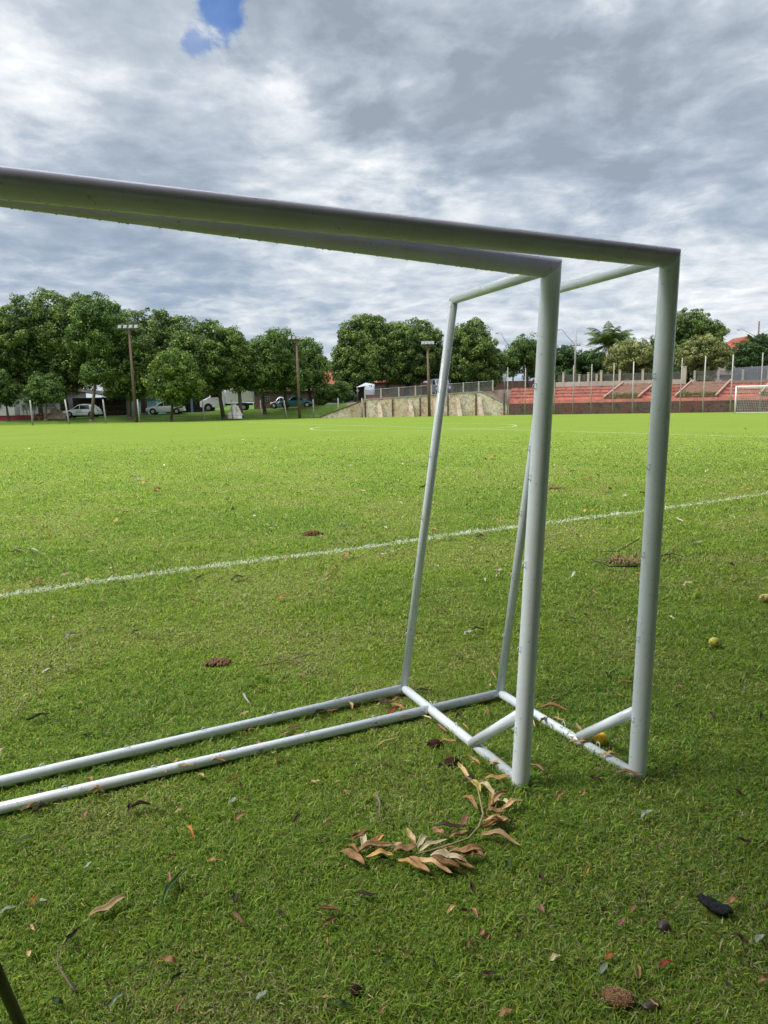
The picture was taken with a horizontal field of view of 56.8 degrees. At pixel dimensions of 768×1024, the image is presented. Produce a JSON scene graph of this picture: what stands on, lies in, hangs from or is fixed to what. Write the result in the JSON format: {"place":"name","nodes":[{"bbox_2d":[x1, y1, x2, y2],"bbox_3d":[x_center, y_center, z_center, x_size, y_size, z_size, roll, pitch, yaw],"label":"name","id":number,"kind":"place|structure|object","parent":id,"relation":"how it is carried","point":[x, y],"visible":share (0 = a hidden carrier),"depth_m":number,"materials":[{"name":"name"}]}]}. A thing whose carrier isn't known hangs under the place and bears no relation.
{"place":"outdoors","nodes":[
{"label":"outdoors","id":0,"kind":"place"},
{"bbox_2d":[0,402,351,424],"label":"grass bank","id":1,"kind":"structure","parent":0,"point":[292,412],"depth_m":79.36,"materials":[{"name":"plant"}]},
{"bbox_2d":[0,399,19,415],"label":"house","id":2,"kind":"structure","parent":1,"relation":"on","point":[15,410],"depth_m":90.99,"materials":[{"name":"white paint"}]},
{"bbox_2d":[0,369,23,420],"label":"mango tree","id":3,"kind":"object","parent":1,"relation":"on","point":[8,394],"visible":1,"depth_m":74.98,"materials":[{"name":"green plant"}]},
{"bbox_2d":[0,324,30,395],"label":"mango tree","id":4,"kind":"object","parent":1,"relation":"on","point":[15,378],"visible":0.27,"depth_m":77.65,"materials":[{"name":"green plant"}]},
{"bbox_2d":[0,415,30,420],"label":"red wall","id":5,"kind":"structure","parent":1,"relation":"on","point":[17,417],"depth_m":79.12,"materials":[{"name":"paint"}]},
{"bbox_2d":[20,371,67,420],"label":"mango tree","id":6,"kind":"object","parent":1,"relation":"on","point":[42,390],"visible":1,"depth_m":74.53,"materials":[{"name":"green plant"}]},
{"bbox_2d":[0,287,100,410],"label":"mango tree","id":7,"kind":"object","parent":1,"relation":"on","point":[38,335],"visible":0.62,"depth_m":76.59,"materials":[{"name":"green plant"}]},
{"bbox_2d":[18,389,85,417],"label":"house","id":8,"kind":"structure","parent":1,"relation":"on","point":[54,405],"depth_m":88.99,"materials":[{"name":"grey paint"}]},
{"bbox_2d":[47,407,66,418],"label":"tarpaulin","id":9,"kind":"object","parent":1,"relation":"on","point":[57,413],"visible":0.84,"depth_m":76.59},
{"bbox_2d":[60,291,131,421],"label":"tree","id":10,"kind":"object","parent":1,"relation":"on","point":[97,321],"visible":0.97,"depth_m":73.55,"materials":[{"name":"green plant"}]},
{"bbox_2d":[72,389,126,416],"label":"dark shed","id":11,"kind":"structure","parent":1,"relation":"on","point":[114,407],"depth_m":87.92,"materials":[{"name":"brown wood"}]},
{"bbox_2d":[101,322,156,418],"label":"mango tree","id":12,"kind":"object","parent":1,"relation":"on","point":[120,387],"visible":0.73,"depth_m":75.20,"materials":[{"name":"green plant"}]},
{"bbox_2d":[126,395,166,414],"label":"blue shed","id":13,"kind":"structure","parent":1,"relation":"on","point":[151,403],"depth_m":88.92,"materials":[{"name":"paint"}]},
{"bbox_2d":[117,307,200,414],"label":"mango tree","id":14,"kind":"object","parent":1,"relation":"on","point":[161,331],"visible":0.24,"depth_m":84.67,"materials":[{"name":"green plant"}]},
{"bbox_2d":[167,391,214,412],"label":"garage","id":15,"kind":"structure","parent":1,"relation":"on","point":[190,406],"depth_m":92.93,"materials":[{"name":"grey wood"}]},
{"bbox_2d":[165,318,252,419],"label":"mango tree","id":16,"kind":"object","parent":1,"relation":"on","point":[219,354],"visible":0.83,"depth_m":75.58,"materials":[{"name":"green plant"}]},
{"bbox_2d":[227,403,242,418],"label":"white sheet","id":17,"kind":"object","parent":1,"relation":"on","point":[237,414],"visible":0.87,"depth_m":78.41,"materials":[{"name":"beige fabric"}]},
{"bbox_2d":[231,350,265,415],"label":"mango tree","id":18,"kind":"object","parent":1,"relation":"on","point":[245,384],"visible":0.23,"depth_m":78.85,"materials":[{"name":"green plant"}]},
{"bbox_2d":[246,327,293,413],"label":"tree","id":19,"kind":"object","parent":1,"relation":"on","point":[267,354],"visible":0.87,"depth_m":78.99,"materials":[{"name":"green plant"}]},
{"bbox_2d":[254,388,316,408],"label":"house","id":20,"kind":"structure","parent":1,"relation":"on","point":[270,397],"depth_m":94.72,"materials":[{"name":"brown brick"}]},
{"bbox_2d":[264,326,313,409],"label":"tree","id":21,"kind":"object","parent":1,"relation":"on","point":[290,377],"visible":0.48,"depth_m":80.82,"materials":[{"name":"green plant"}]},
{"bbox_2d":[288,336,332,405],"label":"tree","id":22,"kind":"object","parent":1,"relation":"on","point":[317,363],"visible":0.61,"depth_m":83.69,"materials":[{"name":"green plant"}]},
{"bbox_2d":[311,384,338,405],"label":"shrub","id":23,"kind":"object","parent":1,"relation":"on","point":[324,397],"visible":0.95,"depth_m":85.63,"materials":[{"name":"green plant"}]},
{"bbox_2d":[322,371,339,404],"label":"house","id":24,"kind":"structure","parent":1,"relation":"on","point":[332,382],"depth_m":102.79,"materials":[{"name":"orange paint"}]},
{"bbox_2d":[332,380,358,401],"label":"shrub","id":25,"kind":"object","parent":1,"relation":"on","point":[344,392],"visible":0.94,"depth_m":86.28,"materials":[{"name":"green plant"}]},
{"bbox_2d":[0,412,767,1023],"bbox_3d":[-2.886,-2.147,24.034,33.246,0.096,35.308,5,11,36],"label":"grass","id":26,"kind":"structure","parent":0,"point":[280,863],"depth_m":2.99,"materials":[{"name":"plant"}]},
{"bbox_2d":[0,962,26,1023],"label":"black stand","id":27,"kind":"object","parent":26,"relation":"on","point":[10,1003],"visible":1,"depth_m":1.51,"materials":[{"name":"black plastic"}]},
{"bbox_2d":[32,802,50,811],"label":"fallen leaf","id":28,"kind":"object","parent":26,"relation":"on","point":[38,806],"visible":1,"depth_m":2.65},
{"bbox_2d":[56,945,77,993],"bbox_3d":[-0.850,1.216,1.889,0.030,0.021,0.189,-7,11,-35],"label":"twig","id":29,"kind":"object","parent":26,"relation":"on","point":[68,981],"visible":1,"depth_m":1.86,"materials":[{"name":"wood"}]},
{"bbox_2d":[88,895,127,916],"bbox_3d":[-0.816,1.169,2.112,0.120,0.021,0.030,-8,11,-40],"label":"fallen leaf","id":30,"kind":"object","parent":26,"relation":"on","point":[110,903],"visible":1,"depth_m":2.12,"materials":[{"name":"plant"}]},
{"bbox_2d":[118,325,139,421],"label":"floodlight pole","id":31,"kind":"object","parent":26,"relation":"on","point":[132,377],"visible":0.91,"depth_m":73.41,"materials":[{"name":"brown wood"}]},
{"bbox_2d":[126,800,150,807],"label":"fallen leaf","id":32,"kind":"object","parent":26,"relation":"on","point":[138,802],"visible":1,"depth_m":2.66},
{"bbox_2d":[160,955,176,963],"bbox_3d":[-0.579,1.199,1.903,0.048,0.016,0.020,16,15,-1],"label":"leaf fleck","id":33,"kind":"object","parent":26,"relation":"on","point":[170,958],"visible":1,"depth_m":1.91},
{"bbox_2d":[140,347,207,421],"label":"mango tree","id":34,"kind":"object","parent":26,"relation":"on","point":[176,379],"visible":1,"depth_m":71.90,"materials":[{"name":"green plant"}]},
{"bbox_2d":[162,868,185,903],"bbox_3d":[-0.657,1.156,2.210,0.020,0.026,0.151,1,9,12],"label":"fallen leaf","id":35,"kind":"object","parent":26,"relation":"on","point":[171,882],"visible":1,"depth_m":2.20,"materials":[{"name":"plant"}]},
{"bbox_2d":[203,657,230,666],"bbox_3d":[-0.983,0.881,4.181,0.160,0.028,0.132,-1,9,0],"label":"soil cast","id":36,"kind":"object","parent":26,"relation":"on","point":[219,661],"visible":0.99,"depth_m":4.16,"materials":[{"name":"soil"}]},
{"bbox_2d":[0,200,561,789],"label":"football goal","id":37,"kind":"object","parent":26,"relation":"on","point":[522,268],"visible":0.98,"depth_m":2.62,"materials":[{"name":"white metal"}]},
{"bbox_2d":[258,654,325,678],"bbox_3d":[-0.472,0.867,4.085,0.381,0.009,0.322,5,10,32],"label":"twig","id":38,"kind":"object","parent":26,"relation":"on","point":[292,660],"visible":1,"depth_m":4.11,"materials":[{"name":"wood"}]},
{"bbox_2d":[288,336,304,418],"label":"floodlight pole","id":39,"kind":"object","parent":26,"relation":"on","point":[298,382],"visible":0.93,"depth_m":78.62,"materials":[{"name":"brown wood"}]},
{"bbox_2d":[302,530,322,535],"bbox_3d":[-0.836,0.241,8.269,0.252,0.058,0.177,-1,9,0],"label":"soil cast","id":40,"kind":"object","parent":26,"relation":"on","point":[310,532],"visible":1,"depth_m":8.23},
{"bbox_2d":[319,904,340,911],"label":"fallen leaf","id":41,"kind":"object","parent":26,"relation":"on","point":[331,907],"visible":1,"depth_m":2.09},
{"bbox_2d":[0,165,680,813],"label":"football goal","id":42,"kind":"object","parent":26,"relation":"on","point":[48,187],"visible":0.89,"depth_m":2.52,"materials":[{"name":"white metal"}]},
{"bbox_2d":[320,401,361,417],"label":"stone wing wall","id":43,"kind":"structure","parent":26,"relation":"on","point":[352,410],"depth_m":80.32,"materials":[{"name":"stone"}]},
{"bbox_2d":[334,999,351,1007],"bbox_3d":[-0.101,1.222,1.764,0.044,0.015,0.014,9,25,9],"label":"leaf fleck","id":44,"kind":"object","parent":26,"relation":"on","point":[342,1002],"visible":1,"depth_m":1.76},
{"bbox_2d":[349,984,361,995],"bbox_3d":[-0.075,1.223,1.822,0.032,0.019,0.032,4,10,30],"label":"soil cast","id":45,"kind":"object","parent":26,"relation":"on","point":[356,987],"visible":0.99,"depth_m":1.81,"materials":[{"name":"soil"}]},
{"bbox_2d":[361,398,362,416],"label":"fence post","id":46,"kind":"object","parent":26,"relation":"on","point":[362,407],"visible":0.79,"depth_m":80.10,"materials":[{"name":"concrete"}]},
{"bbox_2d":[31,402,361,419],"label":"fence wire","id":47,"kind":"object","parent":46,"relation":"attached to","point":[187,416],"visible":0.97,"depth_m":75.53,"materials":[{"name":"grey"}]},
{"bbox_2d":[354,889,376,895],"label":"fallen leaf","id":48,"kind":"object","parent":26,"relation":"on","point":[361,891],"visible":1,"depth_m":2.15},
{"bbox_2d":[0,491,767,596],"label":"touchline","id":49,"kind":"object","parent":26,"relation":"on","point":[315,553],"visible":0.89,"depth_m":7.21,"materials":[{"name":"white paint"}]},
{"bbox_2d":[421,341,433,416],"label":"floodlight pole","id":50,"kind":"object","parent":26,"relation":"on","point":[428,380],"visible":0.97,"depth_m":77.47,"materials":[{"name":"brown wood"}]},
{"bbox_2d":[339,761,522,872],"bbox_3d":[0.261,1.087,2.507,0.480,0.044,0.769,6,11,39],"label":"dry branch","id":51,"kind":"object","parent":26,"relation":"on","point":[439,858],"visible":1,"depth_m":2.39,"materials":[{"name":"beige plant"}]},
{"bbox_2d":[426,739,442,747],"bbox_3d":[0.223,1.016,3.128,0.076,0.030,0.068,-1,9,0],"label":"soil cast","id":52,"kind":"object","parent":26,"relation":"on","point":[437,742],"visible":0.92,"depth_m":3.11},
{"bbox_2d":[362,391,509,416],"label":"stone retaining wall","id":53,"kind":"structure","parent":26,"relation":"on","point":[478,403],"depth_m":79.37,"materials":[{"name":"stone"}]},
{"bbox_2d":[364,380,493,398],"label":"railing","id":54,"kind":"object","parent":53,"relation":"on","point":[416,386],"depth_m":79.62,"materials":[{"name":"grey metal"}]},
{"bbox_2d":[443,756,460,767],"bbox_3d":[0.284,1.039,2.966,0.074,0.029,0.072,-1,9,0],"label":"soil cast","id":55,"kind":"object","parent":26,"relation":"on","point":[449,760],"visible":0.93,"depth_m":2.95,"materials":[{"name":"soil"}]},
{"bbox_2d":[499,1007,511,1016],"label":"fallen leaf","id":56,"kind":"object","parent":26,"relation":"on","point":[504,1010],"visible":0.98,"depth_m":1.73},
{"bbox_2d":[537,702,569,710],"bbox_3d":[0.817,0.939,3.431,0.158,0.033,0.025,2,9,21],"label":"fallen leaf","id":57,"kind":"object","parent":26,"relation":"on","point":[553,704],"visible":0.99,"depth_m":3.43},
{"bbox_2d":[593,732,606,744],"bbox_3d":[0.941,0.986,3.097,0.061,0.059,0.062,1,9,13],"label":"mango","id":58,"kind":"object","parent":26,"relation":"on","point":[601,738],"visible":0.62,"depth_m":3.08,"materials":[{"name":"food"}]},
{"bbox_2d":[591,559,637,567],"bbox_3d":[2.010,0.464,6.335,0.176,0.020,0.460,-9,12,-43],"label":"twig","id":59,"kind":"object","parent":26,"relation":"on","point":[636,566],"visible":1,"depth_m":6.23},
{"bbox_2d":[601,986,635,1008],"bbox_3d":[0.586,1.214,1.779,0.084,0.034,0.061,2,9,18],"label":"mango stone","id":60,"kind":"object","parent":26,"relation":"on","point":[620,997],"visible":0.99,"depth_m":1.77,"materials":[{"name":"brown"}]},
{"bbox_2d":[603,546,640,566],"bbox_3d":[2.276,0.407,6.573,0.572,0.184,0.466,-1,9,0],"label":"dry grass clump","id":61,"kind":"object","parent":26,"relation":"on","point":[620,558],"visible":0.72,"depth_m":6.57,"materials":[{"name":"plant"}]},
{"bbox_2d":[613,768,642,774],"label":"fallen leaf","id":62,"kind":"object","parent":26,"relation":"on","point":[628,770],"visible":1,"depth_m":2.82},
{"bbox_2d":[509,382,767,414],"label":"bleachers","id":63,"kind":"object","parent":26,"relation":"on","point":[600,404],"visible":0.73,"depth_m":76.15,"materials":[{"name":"concrete"}]},
{"bbox_2d":[603,382,651,398],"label":"planting bed","id":64,"kind":"object","parent":63,"relation":"on","point":[622,392],"visible":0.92,"depth_m":77.50,"materials":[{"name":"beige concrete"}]},
{"bbox_2d":[674,379,730,397],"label":"planting bed","id":65,"kind":"object","parent":63,"relation":"on","point":[691,389],"visible":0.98,"depth_m":75.77,"materials":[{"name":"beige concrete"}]},
{"bbox_2d":[640,1000,659,1012],"bbox_3d":[0.664,1.231,1.769,0.055,0.022,0.029,-3,9,-11],"label":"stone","id":66,"kind":"object","parent":26,"relation":"on","point":[650,1005],"visible":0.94,"depth_m":1.76,"materials":[{"name":"stone"}]},
{"bbox_2d":[656,919,670,932],"bbox_3d":[0.799,1.188,2.034,0.042,0.034,0.040,-7,10,-33],"label":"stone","id":67,"kind":"object","parent":26,"relation":"on","point":[663,924],"visible":0.94,"depth_m":2.02,"materials":[{"name":"stone"}]},
{"bbox_2d":[679,358,682,412],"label":"net post","id":68,"kind":"object","parent":26,"relation":"on","point":[680,386],"visible":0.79,"depth_m":73.66,"materials":[{"name":"concrete"}]},
{"bbox_2d":[702,356,705,412],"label":"net post","id":69,"kind":"object","parent":26,"relation":"on","point":[704,386],"visible":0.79,"depth_m":73.12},
{"bbox_2d":[709,637,718,645],"bbox_3d":[1.999,0.786,4.302,0.071,0.054,0.057,-7,10,-34],"label":"mango","id":70,"kind":"object","parent":26,"relation":"on","point":[713,641],"visible":1,"depth_m":4.28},
{"bbox_2d":[697,893,732,914],"bbox_3d":[0.972,1.157,2.090,0.052,0.030,0.103,-9,12,-44],"label":"flattened husk","id":71,"kind":"object","parent":26,"relation":"on","point":[715,906],"visible":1,"depth_m":2.08,"materials":[{"name":"plant"}]},
{"bbox_2d":[729,354,733,411],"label":"net post","id":72,"kind":"object","parent":26,"relation":"on","point":[731,383],"visible":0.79,"depth_m":72.39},
{"bbox_2d":[734,385,767,412],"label":"football goal","id":73,"kind":"object","parent":26,"relation":"on","point":[750,387],"visible":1,"depth_m":67.07,"materials":[{"name":"white"}]},
{"bbox_2d":[759,353,763,411],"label":"net post","id":74,"kind":"object","parent":26,"relation":"on","point":[761,383],"visible":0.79,"depth_m":71.70,"materials":[{"name":"metal"}]},
{"bbox_2d":[0,0,767,402],"label":"sky","id":75,"kind":"structure","parent":0,"point":[633,121],"materials":[{"name":"grey"}]},
{"bbox_2d":[347,382,753,405],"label":"terrace","id":76,"kind":"structure","parent":0,"point":[497,394],"depth_m":78.93,"materials":[{"name":"concrete"}]},
{"bbox_2d":[328,313,403,401],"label":"mango tree","id":77,"kind":"object","parent":76,"relation":"on","point":[361,357],"visible":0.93,"depth_m":90.87,"materials":[{"name":"green plant"}]},
{"bbox_2d":[366,394,391,399],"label":"red wall","id":78,"kind":"structure","parent":76,"relation":"on","point":[377,396],"depth_m":83.32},
{"bbox_2d":[374,380,412,396],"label":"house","id":79,"kind":"structure","parent":76,"relation":"on","point":[392,390],"depth_m":106.44,"materials":[{"name":"grey brick"}]},
{"bbox_2d":[381,317,443,397],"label":"mango tree","id":80,"kind":"object","parent":76,"relation":"on","point":[407,338],"visible":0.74,"depth_m":91.26,"materials":[{"name":"green plant"}]},
{"bbox_2d":[420,377,438,394],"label":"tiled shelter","id":81,"kind":"object","parent":76,"relation":"on","point":[423,390],"visible":0.26,"depth_m":94.62,"materials":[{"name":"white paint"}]},
{"bbox_2d":[436,317,508,392],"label":"mango tree","id":82,"kind":"object","parent":76,"relation":"on","point":[476,356],"visible":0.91,"depth_m":90.08,"materials":[{"name":"green plant"}]},
{"bbox_2d":[413,380,534,395],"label":"brown wall","id":83,"kind":"structure","parent":76,"relation":"on","point":[517,384],"depth_m":116.29,"materials":[{"name":"brick"}]},
{"bbox_2d":[500,331,536,386],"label":"tree","id":84,"kind":"object","parent":76,"relation":"on","point":[522,354],"visible":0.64,"depth_m":96.61,"materials":[{"name":"green plant"}]},
{"bbox_2d":[555,368,581,385],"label":"shrub","id":85,"kind":"object","parent":76,"relation":"on","point":[567,377],"visible":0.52,"depth_m":101.48,"materials":[{"name":"green plant"}]},
{"bbox_2d":[555,345,583,384],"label":"tree","id":86,"kind":"object","parent":76,"relation":"on","point":[564,359],"visible":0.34,"depth_m":102.87,"materials":[{"name":"green plant"}]},
{"bbox_2d":[558,328,580,381],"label":"utility pole","id":87,"kind":"object","parent":76,"relation":"on","point":[575,345],"visible":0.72,"depth_m":97.72,"materials":[{"name":"concrete"}]},
{"bbox_2d":[567,349,607,381],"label":"tree","id":88,"kind":"object","parent":76,"relation":"on","point":[584,367],"visible":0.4,"depth_m":103.16,"materials":[{"name":"green plant"}]},
{"bbox_2d":[582,371,614,381],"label":"shrub","id":89,"kind":"object","parent":76,"relation":"on","point":[605,377],"visible":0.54,"depth_m":97.50,"materials":[{"name":"green plant"}]},
{"bbox_2d":[584,320,633,374],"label":"palm tree","id":90,"kind":"object","parent":76,"relation":"on","point":[611,337],"visible":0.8,"depth_m":96.97,"materials":[{"name":"green plant"}]},
{"bbox_2d":[555,366,686,386],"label":"cream wall","id":91,"kind":"structure","parent":76,"relation":"on","point":[596,382],"depth_m":81.57,"materials":[{"name":"paint"}]},
{"bbox_2d":[602,337,653,380],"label":"ficus tree","id":92,"kind":"object","parent":76,"relation":"on","point":[624,356],"visible":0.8,"depth_m":84.37,"materials":[{"name":"green plant"}]},
{"bbox_2d":[645,367,687,379],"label":"shrub","id":93,"kind":"object","parent":76,"relation":"on","point":[676,374],"visible":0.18,"depth_m":100.87,"materials":[{"name":"green plant"}]},
{"bbox_2d":[649,307,730,383],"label":"mango tree","id":94,"kind":"object","parent":76,"relation":"on","point":[688,326],"visible":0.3,"depth_m":104.34,"materials":[{"name":"green plant"}]},
{"bbox_2d":[674,333,734,380],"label":"ficus tree","id":95,"kind":"object","parent":76,"relation":"on","point":[716,353],"visible":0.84,"depth_m":83.51,"materials":[{"name":"green plant"}]},
{"bbox_2d":[714,374,731,380],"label":"tin lean to","id":96,"kind":"object","parent":76,"relation":"on","point":[724,377],"visible":0.36,"depth_m":95.51,"materials":[{"name":"grey paint"}]},
{"bbox_2d":[716,343,738,373],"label":"house","id":97,"kind":"structure","parent":76,"relation":"on","point":[724,371],"depth_m":132.75,"materials":[{"name":"beige paint"}]},
{"bbox_2d":[693,369,767,382],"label":"fence","id":98,"kind":"object","parent":76,"relation":"on","point":[718,375],"visible":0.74,"depth_m":78.17,"materials":[{"name":"pink paint"}]},
{"bbox_2d":[728,336,748,344],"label":"house","id":99,"kind":"structure","parent":76,"relation":"on","point":[737,339],"depth_m":147.94,"materials":[{"name":"tile"}]},
{"bbox_2d":[727,361,759,372],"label":"shrub","id":100,"kind":"object","parent":76,"relation":"on","point":[758,364],"visible":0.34,"depth_m":94.84,"materials":[{"name":"green plant"}]},
{"bbox_2d":[723,333,767,373],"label":"tree","id":101,"kind":"object","parent":76,"relation":"on","point":[755,349],"visible":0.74,"depth_m":94.59,"materials":[{"name":"green plant"}]},
{"bbox_2d":[733,366,767,380],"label":"grey sheet wall","id":102,"kind":"structure","parent":76,"relation":"on","point":[752,373],"depth_m":90.07,"materials":[{"name":"metal"}]},
{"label":"street","id":103,"kind":"structure","parent":0,"visible":0},
{"bbox_2d":[62,404,102,417],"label":"parked car","id":104,"kind":"object","parent":103,"relation":"on","point":[79,409],"visible":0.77,"depth_m":78.36,"materials":[{"name":"white paint"}]},
{"bbox_2d":[145,401,185,414],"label":"parked car","id":105,"kind":"object","parent":103,"relation":"on","point":[155,410],"visible":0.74,"depth_m":79.79,"materials":[{"name":"white paint"}]},
{"bbox_2d":[200,388,253,410],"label":"white truck","id":106,"kind":"object","parent":103,"relation":"on","point":[210,402],"visible":0.81,"depth_m":83.44,"materials":[{"name":"paint"}]},
{"bbox_2d":[270,397,288,408],"bbox_3d":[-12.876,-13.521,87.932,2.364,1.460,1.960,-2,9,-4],"label":"parked car","id":107,"kind":"object","parent":103,"relation":"on","point":[273,405],"visible":0.63,"depth_m":87.13,"materials":[{"name":"silver metal"}]},
{"bbox_2d":[278,396,312,407],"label":"parked car","id":108,"kind":"object","parent":103,"relation":"on","point":[292,401],"visible":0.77,"depth_m":84.19,"materials":[{"name":"teal paint"}]},
{"bbox_2d":[430,379,450,393],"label":"parked van","id":109,"kind":"object","parent":103,"relation":"on","point":[434,383],"visible":0.43,"depth_m":88.42,"materials":[{"name":"grey paint"}]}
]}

